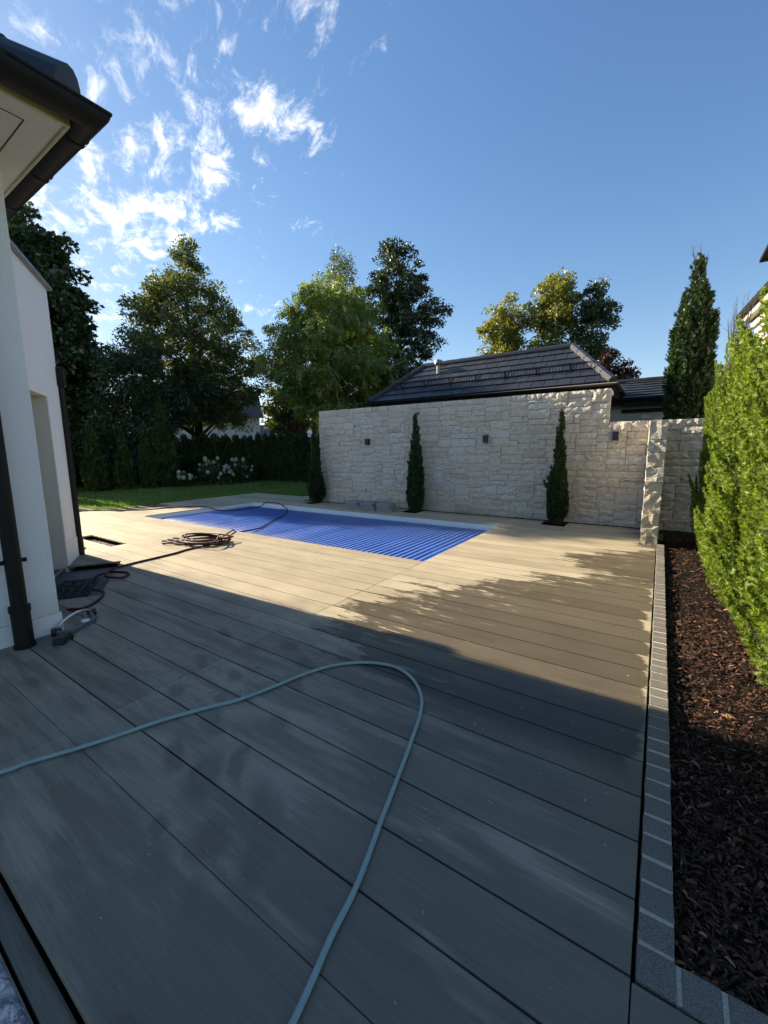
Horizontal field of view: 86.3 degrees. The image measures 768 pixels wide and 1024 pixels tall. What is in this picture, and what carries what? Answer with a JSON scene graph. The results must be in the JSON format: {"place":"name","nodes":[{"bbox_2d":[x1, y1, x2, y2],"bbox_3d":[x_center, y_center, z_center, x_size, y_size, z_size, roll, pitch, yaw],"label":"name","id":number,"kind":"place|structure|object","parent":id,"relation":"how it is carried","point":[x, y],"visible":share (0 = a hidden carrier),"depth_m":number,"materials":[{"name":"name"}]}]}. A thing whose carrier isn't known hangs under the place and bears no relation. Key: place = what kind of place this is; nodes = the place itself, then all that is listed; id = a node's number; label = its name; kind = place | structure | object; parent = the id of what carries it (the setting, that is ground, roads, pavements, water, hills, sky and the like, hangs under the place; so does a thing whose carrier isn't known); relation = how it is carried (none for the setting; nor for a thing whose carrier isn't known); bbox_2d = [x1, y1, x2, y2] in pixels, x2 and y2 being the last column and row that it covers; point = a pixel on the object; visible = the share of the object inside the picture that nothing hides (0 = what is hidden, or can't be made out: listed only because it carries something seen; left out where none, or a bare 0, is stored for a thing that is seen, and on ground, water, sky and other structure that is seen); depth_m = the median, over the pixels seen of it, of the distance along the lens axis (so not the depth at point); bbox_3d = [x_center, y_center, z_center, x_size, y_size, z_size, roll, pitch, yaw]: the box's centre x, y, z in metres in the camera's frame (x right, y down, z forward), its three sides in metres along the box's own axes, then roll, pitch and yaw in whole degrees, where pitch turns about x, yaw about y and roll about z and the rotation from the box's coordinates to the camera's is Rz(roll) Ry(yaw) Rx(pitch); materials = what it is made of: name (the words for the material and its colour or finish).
{"place":"outdoors","nodes":[
{"label":"outdoors","id":0,"kind":"place"},
{"bbox_2d":[89,540,115,546],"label":"loose pebbles","id":1,"kind":"object","parent":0,"point":[107,544],"visible":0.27,"depth_m":7.46,"materials":[{"name":"white stone"}]},
{"bbox_2d":[76,478,308,511],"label":"lawn","id":2,"kind":"structure","parent":0,"point":[146,505],"depth_m":15.04,"materials":[{"name":"green plant"}]},
{"bbox_2d":[77,420,109,491],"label":"conical conifer","id":3,"kind":"object","parent":2,"relation":"on","point":[94,478],"visible":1,"depth_m":16.23,"materials":[{"name":"green plant"}]},
{"bbox_2d":[110,427,137,489],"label":"conical conifer","id":4,"kind":"object","parent":2,"relation":"on","point":[125,474],"visible":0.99,"depth_m":16.93,"materials":[{"name":"green plant"}]},
{"bbox_2d":[70,329,189,467],"bbox_3d":[-12.586,-4.979,19.956,5.240,7.691,5.168,5,10,33],"label":"dark shrub","id":5,"kind":"object","parent":2,"relation":"on","point":[142,392],"visible":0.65,"depth_m":18.94,"materials":[{"name":"green plant"}]},
{"bbox_2d":[137,422,157,488],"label":"conical conifer","id":6,"kind":"object","parent":2,"relation":"on","point":[147,473],"visible":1,"depth_m":17.55,"materials":[{"name":"green plant"}]},
{"bbox_2d":[150,397,179,487],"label":"conical conifer","id":7,"kind":"object","parent":2,"relation":"on","point":[165,456],"visible":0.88,"depth_m":18.15,"materials":[{"name":"green plant"}]},
{"bbox_2d":[170,432,181,470],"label":"shade hedge thuja","id":8,"kind":"object","parent":2,"relation":"on","point":[176,446],"visible":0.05,"depth_m":20.54,"materials":[{"name":"green plant"}]},
{"bbox_2d":[172,470,195,486],"bbox_3d":[-9.116,-1.468,18.567,1.035,0.900,1.086,5,10,33],"label":"hydrangea","id":9,"kind":"object","parent":2,"relation":"on","point":[183,477],"visible":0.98,"depth_m":18.39,"materials":[{"name":"green plant"}]},
{"bbox_2d":[177,433,192,481],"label":"shade hedge thuja","id":10,"kind":"object","parent":2,"relation":"on","point":[184,450],"visible":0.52,"depth_m":20.70,"materials":[{"name":"green plant"}]},
{"bbox_2d":[184,435,202,481],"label":"shade hedge thuja","id":11,"kind":"object","parent":2,"relation":"on","point":[193,446],"visible":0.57,"depth_m":20.94,"materials":[{"name":"green plant"}]},
{"bbox_2d":[112,233,276,439],"bbox_3d":[-11.725,-8.898,24.627,9.097,14.086,9.008,5,10,33],"label":"lime tree","id":12,"kind":"object","parent":2,"relation":"on","point":[162,298],"visible":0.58,"depth_m":23.02,"materials":[{"name":"green plant"}]},
{"bbox_2d":[163,354,232,435],"bbox_3d":[-10.438,-5.015,22.426,3.955,6.990,4.091,5,10,33],"label":"dark shrub","id":13,"kind":"object","parent":2,"relation":"on","point":[200,388],"visible":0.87,"depth_m":21.72,"materials":[{"name":"green plant"}]},
{"bbox_2d":[197,431,213,480],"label":"shade hedge thuja","id":14,"kind":"object","parent":2,"relation":"on","point":[204,440],"visible":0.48,"depth_m":21.13,"materials":[{"name":"green plant"}]},
{"bbox_2d":[194,456,231,485],"bbox_3d":[-8.212,-1.936,19.586,1.778,1.477,1.696,5,10,33],"label":"hydrangea","id":15,"kind":"object","parent":2,"relation":"on","point":[219,472],"visible":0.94,"depth_m":19.38,"materials":[{"name":"green plant"}]},
{"bbox_2d":[209,433,225,480],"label":"shade hedge thuja","id":16,"kind":"object","parent":2,"relation":"on","point":[216,445],"visible":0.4,"depth_m":21.43,"materials":[{"name":"green plant"}]},
{"bbox_2d":[219,433,235,479],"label":"shade hedge thuja","id":17,"kind":"object","parent":2,"relation":"on","point":[227,454],"visible":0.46,"depth_m":21.64,"materials":[{"name":"green plant"}]},
{"bbox_2d":[227,433,243,479],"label":"shade hedge thuja","id":18,"kind":"object","parent":2,"relation":"on","point":[236,452],"visible":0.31,"depth_m":21.94,"materials":[{"name":"green plant"}]},
{"bbox_2d":[222,457,256,483],"bbox_3d":[-7.270,-2.023,20.534,1.837,1.450,1.822,5,10,33],"label":"hydrangea","id":19,"kind":"object","parent":2,"relation":"on","point":[240,478],"visible":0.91,"depth_m":20.26,"materials":[{"name":"green plant"}]},
{"bbox_2d":[238,435,248,479],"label":"shade hedge thuja","id":20,"kind":"object","parent":2,"relation":"on","point":[242,441],"visible":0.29,"depth_m":22.09,"materials":[{"name":"green plant"}]},
{"bbox_2d":[245,435,255,479],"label":"hedge thuja","id":21,"kind":"object","parent":2,"relation":"on","point":[250,457],"visible":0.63,"depth_m":22.00,"materials":[{"name":"green plant"}]},
{"bbox_2d":[253,431,263,480],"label":"hedge thuja","id":22,"kind":"object","parent":2,"relation":"on","point":[259,475],"visible":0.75,"depth_m":21.75,"materials":[{"name":"green plant"}]},
{"bbox_2d":[260,432,270,480],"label":"hedge thuja","id":23,"kind":"object","parent":2,"relation":"on","point":[264,453],"visible":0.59,"depth_m":21.60,"materials":[{"name":"green plant"}]},
{"bbox_2d":[266,430,277,480],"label":"hedge thuja","id":24,"kind":"object","parent":2,"relation":"on","point":[271,458],"visible":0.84,"depth_m":21.40,"materials":[{"name":"green plant"}]},
{"bbox_2d":[275,431,285,481],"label":"hedge thuja","id":25,"kind":"object","parent":2,"relation":"on","point":[280,473],"visible":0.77,"depth_m":21.15,"materials":[{"name":"green plant"}]},
{"bbox_2d":[282,430,293,481],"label":"hedge thuja","id":26,"kind":"object","parent":2,"relation":"on","point":[286,445],"visible":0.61,"depth_m":20.92,"materials":[{"name":"green plant"}]},
{"bbox_2d":[290,432,300,481],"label":"hedge thuja","id":27,"kind":"object","parent":2,"relation":"on","point":[294,459],"visible":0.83,"depth_m":20.68,"materials":[{"name":"green plant"}]},
{"bbox_2d":[298,429,307,481],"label":"hedge thuja","id":28,"kind":"object","parent":2,"relation":"on","point":[302,448],"visible":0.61,"depth_m":20.43,"materials":[{"name":"green plant"}]},
{"bbox_2d":[305,437,311,479],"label":"hedge thuja","id":29,"kind":"object","parent":2,"relation":"on","point":[308,446],"visible":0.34,"depth_m":20.23,"materials":[{"name":"green plant"}]},
{"bbox_2d":[307,429,311,453],"bbox_3d":[-3.434,-2.566,19.351,0.320,2.650,0.300,-1,9,-1],"label":"lamp post","id":30,"kind":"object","parent":2,"relation":"on","point":[309,432],"depth_m":19.09,"materials":[{"name":"white wood"}]},
{"bbox_2d":[253,268,406,423],"bbox_3d":[-2.500,-6.662,21.099,7.221,10.549,7.308,5,10,33],"label":"acacia tree","id":31,"kind":"object","parent":2,"relation":"on","point":[332,355],"visible":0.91,"depth_m":19.45,"materials":[{"name":"green plant"}]},
{"bbox_2d":[290,416,312,435],"bbox_3d":[-4.799,-3.876,24.202,1.535,4.113,1.504,-3,9,-17],"label":"red shrub","id":32,"kind":"object","parent":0,"point":[305,424],"visible":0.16,"depth_m":24.03,"materials":[{"name":"green plant"}]},
{"bbox_2d":[0,0,767,433],"label":"sky","id":33,"kind":"structure","parent":0,"point":[512,143],"materials":[{"name":"blue"}]},
{"bbox_2d":[657,533,662,544],"bbox_3d":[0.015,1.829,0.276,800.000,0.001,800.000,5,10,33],"label":"ground","id":34,"kind":"structure","parent":0,"point":[660,538],"depth_m":8.45,"materials":[{"name":"green plant"}]},
{"bbox_2d":[7,201,110,435],"bbox_3d":[-16.713,-7.897,20.101,6.283,13.615,6.089,5,10,33],"label":"chestnut tree","id":35,"kind":"object","parent":34,"relation":"on","point":[48,257],"visible":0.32,"depth_m":19.55,"materials":[{"name":"green plant"}]},
{"bbox_2d":[75,365,110,437],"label":"garden tree","id":36,"kind":"object","parent":34,"relation":"on","point":[94,411],"visible":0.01,"depth_m":24.08,"materials":[{"name":"green plant"}]},
{"bbox_2d":[174,393,263,441],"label":"white house","id":37,"kind":"structure","parent":34,"relation":"on","point":[256,414],"depth_m":39.49,"materials":[{"name":"paint"}]},
{"bbox_2d":[269,382,302,437],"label":"dark conifer","id":38,"kind":"object","parent":34,"relation":"on","point":[284,416],"visible":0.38,"depth_m":24.41,"materials":[{"name":"green plant"}]},
{"bbox_2d":[258,355,319,434],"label":"garden tree","id":39,"kind":"object","parent":34,"relation":"on","point":[268,410],"visible":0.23,"depth_m":26.56,"materials":[{"name":"green plant"}]},
{"bbox_2d":[260,425,319,439],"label":"bungalow","id":40,"kind":"object","parent":34,"relation":"on","point":[262,431],"depth_m":41.99,"materials":[{"name":"tile"}]},
{"bbox_2d":[307,395,351,433],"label":"garden tree","id":41,"kind":"object","parent":34,"relation":"on","point":[318,425],"visible":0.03,"depth_m":35.74,"materials":[{"name":"green plant"}]},
{"bbox_2d":[303,246,378,400],"bbox_3d":[-3.022,-10.888,30.349,6.989,16.135,6.921,5,10,33],"label":"birch tree","id":42,"kind":"object","parent":34,"relation":"on","point":[339,264],"visible":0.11,"depth_m":29.21,"materials":[{"name":"green plant"}]},
{"bbox_2d":[0,493,698,1023],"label":"terrace deck","id":43,"kind":"structure","parent":34,"relation":"on","point":[522,919],"depth_m":1.94,"materials":[{"name":"grey wood"}]},
{"bbox_2d":[0,959,29,1023],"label":"foil panel","id":44,"kind":"object","parent":43,"relation":"on","point":[12,1011],"depth_m":1.17,"materials":[{"name":"silver metal"}]},
{"bbox_2d":[0,33,112,650],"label":"house","id":45,"kind":"structure","parent":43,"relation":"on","point":[53,121],"depth_m":3.27,"materials":[{"name":"paint"}]},
{"bbox_2d":[51,608,96,645],"bbox_3d":[-2.766,0.980,3.634,0.224,0.121,0.682,-2,9,-8],"label":"lawn sprinkler","id":46,"kind":"object","parent":43,"relation":"on","point":[59,635],"visible":1,"depth_m":3.56,"materials":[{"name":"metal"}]},
{"bbox_2d":[54,566,116,600],"bbox_3d":[-3.838,0.937,4.896,0.920,0.128,1.855,-4,9,-25],"label":"doorstep","id":47,"kind":"object","parent":43,"relation":"on","point":[61,575],"visible":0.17,"depth_m":5.40,"materials":[{"name":"stone"}]},
{"bbox_2d":[56,577,99,598],"bbox_3d":[-3.740,0.918,4.943,0.400,0.017,0.720,-4,9,-25],"label":"door mat","id":48,"kind":"object","parent":47,"relation":"on","point":[72,588],"depth_m":4.94,"materials":[{"name":"black rubber"}]},
{"bbox_2d":[66,502,287,610],"bbox_3d":[-3.866,0.214,9.010,5.099,0.260,8.949,-7,11,-37],"label":"water hose","id":49,"kind":"object","parent":43,"relation":"on","point":[183,539],"visible":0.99,"depth_m":6.84,"materials":[{"name":"brown rubber"}]},
{"bbox_2d":[0,661,422,1023],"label":"garden hose","id":50,"kind":"object","parent":43,"relation":"on","point":[301,1003],"visible":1,"depth_m":2.01,"materials":[{"name":"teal rubber"}]},
{"bbox_2d":[148,502,496,560],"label":"swimming pool","id":51,"kind":"structure","parent":43,"relation":"in","point":[418,539],"depth_m":8.88,"materials":[{"name":"blue plastic"}]},
{"bbox_2d":[14,584,638,1004],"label":"deck litter","id":52,"kind":"object","parent":43,"relation":"on","point":[292,734],"visible":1,"depth_m":1.85,"materials":[{"name":"brown plant"}]},
{"bbox_2d":[346,505,359,508],"bbox_3d":[-0.769,-0.149,11.062,0.420,0.100,0.320,3,9,23],"label":"paving slab","id":53,"kind":"object","parent":43,"relation":"on","point":[352,506],"depth_m":10.91,"materials":[{"name":"stone"}]},
{"bbox_2d":[346,500,362,504],"bbox_3d":[-0.783,-0.259,11.115,0.420,0.100,0.320,7,11,39],"label":"paving slab","id":54,"kind":"object","parent":53,"relation":"on","point":[352,502],"depth_m":11.00,"materials":[{"name":"stone"}]},
{"bbox_2d":[360,506,376,510],"bbox_3d":[-0.376,-0.105,10.753,0.420,0.100,0.320,3,9,21],"label":"paving slab","id":55,"kind":"object","parent":43,"relation":"on","point":[365,508],"depth_m":10.61,"materials":[{"name":"stone"}]},
{"bbox_2d":[359,501,378,506],"bbox_3d":[-0.390,-0.216,10.807,0.420,0.100,0.320,6,11,38],"label":"paving slab","id":56,"kind":"object","parent":55,"relation":"on","point":[369,503],"depth_m":10.69,"materials":[{"name":"stone"}]},
{"bbox_2d":[376,507,395,511],"bbox_3d":[0.062,-0.072,10.510,0.420,0.100,0.320,4,10,26],"label":"paving slab","id":57,"kind":"object","parent":43,"relation":"on","point":[381,509],"depth_m":10.39,"materials":[{"name":"stone"}]},
{"bbox_2d":[376,502,395,507],"bbox_3d":[0.048,-0.182,10.564,0.420,0.100,0.320,6,11,36],"label":"paving slab","id":58,"kind":"object","parent":57,"relation":"on","point":[385,504],"depth_m":10.46,"materials":[{"name":"stone"}]},
{"bbox_2d":[405,412,424,511],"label":"columnar thuja","id":59,"kind":"object","parent":43,"relation":"on","point":[415,491],"visible":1,"depth_m":10.32,"materials":[{"name":"green plant"}]},
{"bbox_2d":[319,388,704,534],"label":"stone wall","id":60,"kind":"structure","parent":43,"relation":"on","point":[505,470],"depth_m":9.34,"materials":[{"name":"stone"}]},
{"bbox_2d":[365,439,369,444],"bbox_3d":[-0.462,-1.961,11.454,0.104,0.170,0.130,5,10,33],"label":"wall lamp","id":61,"kind":"object","parent":60,"relation":"attached to","point":[367,441],"visible":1,"depth_m":11.40,"materials":[{"name":"black metal"}]},
{"bbox_2d":[483,435,488,442],"bbox_3d":[2.379,-1.708,9.566,0.104,0.170,0.130,5,10,33],"label":"wall lamp","id":62,"kind":"object","parent":60,"relation":"attached to","point":[485,438],"visible":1,"depth_m":9.51,"materials":[{"name":"black metal"}]},
{"bbox_2d":[612,432,618,440],"bbox_3d":[4.584,-1.502,8.103,0.104,0.170,0.130,5,10,33],"label":"wall lamp","id":63,"kind":"object","parent":60,"relation":"attached to","point":[615,435],"visible":1,"depth_m":8.05,"materials":[{"name":"black metal"}]},
{"bbox_2d":[542,521,567,526],"bbox_3d":[3.633,0.331,8.692,0.472,0.188,0.248,5,10,33],"label":"planting pit","id":64,"kind":"object","parent":43,"relation":"in","point":[551,524],"visible":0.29,"depth_m":8.61,"materials":[{"name":"soil"}]},
{"bbox_2d":[542,409,569,523],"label":"columnar thuja","id":65,"kind":"object","parent":64,"relation":"on","point":[557,501],"visible":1,"depth_m":8.48,"materials":[{"name":"green plant"}]},
{"bbox_2d":[639,420,668,548],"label":"stone pier","id":66,"kind":"structure","parent":43,"relation":"on","point":[654,471],"depth_m":6.58,"materials":[{"name":"stone"}]},
{"bbox_2d":[358,348,417,401],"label":"garden tree","id":67,"kind":"object","parent":34,"relation":"on","point":[406,368],"visible":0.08,"depth_m":20.72,"materials":[{"name":"green plant"}]},
{"bbox_2d":[355,235,454,385],"bbox_3d":[1.431,-10.338,28.227,6.942,15.608,6.828,5,10,33],"label":"oak tree","id":68,"kind":"object","parent":34,"relation":"on","point":[402,314],"visible":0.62,"depth_m":26.95,"materials":[{"name":"green plant"}]},
{"bbox_2d":[366,343,626,406],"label":"pool house","id":69,"kind":"structure","parent":34,"relation":"on","point":[568,367],"depth_m":10.85,"materials":[{"name":"tile"}]},
{"bbox_2d":[476,291,532,355],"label":"robinia tree","id":70,"kind":"object","parent":34,"relation":"on","point":[502,328],"visible":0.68,"depth_m":36.01,"materials":[{"name":"green plant"}]},
{"bbox_2d":[520,266,583,348],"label":"robinia tree","id":71,"kind":"object","parent":34,"relation":"on","point":[560,294],"visible":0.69,"depth_m":34.38,"materials":[{"name":"green plant"}]},
{"bbox_2d":[566,273,623,364],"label":"robinia tree","id":72,"kind":"object","parent":34,"relation":"on","point":[594,313],"visible":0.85,"depth_m":33.34,"materials":[{"name":"green plant"}]},
{"bbox_2d":[597,346,641,409],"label":"copper beech","id":73,"kind":"object","parent":34,"relation":"on","point":[606,359],"visible":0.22,"depth_m":29.67,"materials":[{"name":"red plant"}]},
{"bbox_2d":[610,372,723,421],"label":"building","id":74,"kind":"structure","parent":34,"relation":"on","point":[642,399],"depth_m":11.08,"materials":[{"name":"tile"}]},
{"bbox_2d":[661,245,720,419],"bbox_3d":[7.147,-2.943,9.616,1.188,6.357,1.290,0,9,5],"label":"tall thuja","id":75,"kind":"object","parent":34,"relation":"on","point":[689,372],"visible":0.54,"depth_m":9.25,"materials":[{"name":"green plant"}]},
{"bbox_2d":[662,531,767,1015],"bbox_3d":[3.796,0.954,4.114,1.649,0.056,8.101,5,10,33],"label":"bark mulch","id":76,"kind":"object","parent":34,"relation":"on","point":[687,952],"visible":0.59,"depth_m":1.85,"materials":[{"name":"brown wood"}]},
{"bbox_2d":[633,544,767,1023],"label":"kerb","id":77,"kind":"structure","parent":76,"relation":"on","point":[660,974],"depth_m":1.47,"materials":[{"name":"grey stone"}]},
{"bbox_2d":[693,385,729,540],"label":"thuja","id":78,"kind":"object","parent":76,"relation":"on","point":[705,494],"visible":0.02,"depth_m":5.57,"materials":[{"name":"green plant"}]},
{"bbox_2d":[687,291,758,537],"bbox_3d":[5.330,-1.339,6.312,0.815,3.894,0.980,-2,9,-10],"label":"thuja","id":79,"kind":"object","parent":76,"relation":"on","point":[698,498],"visible":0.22,"depth_m":6.36,"materials":[{"name":"green plant"}]},
{"bbox_2d":[696,671,760,839],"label":"dry sprigs","id":80,"kind":"object","parent":76,"relation":"on","point":[730,718],"visible":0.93,"depth_m":2.44,"materials":[{"name":"brown plant"}]},
{"bbox_2d":[694,332,765,566],"bbox_3d":[4.333,-0.666,4.752,1.078,3.046,1.296,0,9,4],"label":"thuja","id":81,"kind":"object","parent":76,"relation":"on","point":[706,468],"visible":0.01,"depth_m":4.88,"materials":[{"name":"green plant"}]},
{"bbox_2d":[693,286,767,603],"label":"thuja","id":82,"kind":"object","parent":76,"relation":"on","point":[726,508],"visible":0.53,"depth_m":4.02,"materials":[{"name":"green plant"}]},
{"bbox_2d":[709,337,767,646],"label":"thuja","id":83,"kind":"object","parent":76,"relation":"on","point":[758,459],"visible":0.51,"depth_m":3.24,"materials":[{"name":"green plant"}]},
{"bbox_2d":[721,306,767,685],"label":"thuja","id":84,"kind":"object","parent":76,"relation":"on","point":[758,602],"visible":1,"depth_m":2.64,"materials":[{"name":"green plant"}]},
{"bbox_2d":[736,244,767,343],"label":"neighbour house","id":85,"kind":"structure","parent":34,"relation":"on","point":[754,319],"depth_m":13.31,"materials":[{"name":"paint"}]},
{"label":"planting pit","id":86,"kind":"structure","parent":0,"visible":0},
{"bbox_2d":[306,420,325,502],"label":"columnar thuja","id":87,"kind":"object","parent":86,"relation":"on","point":[316,489],"visible":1,"depth_m":12.24,"materials":[{"name":"green plant"}]}
]}

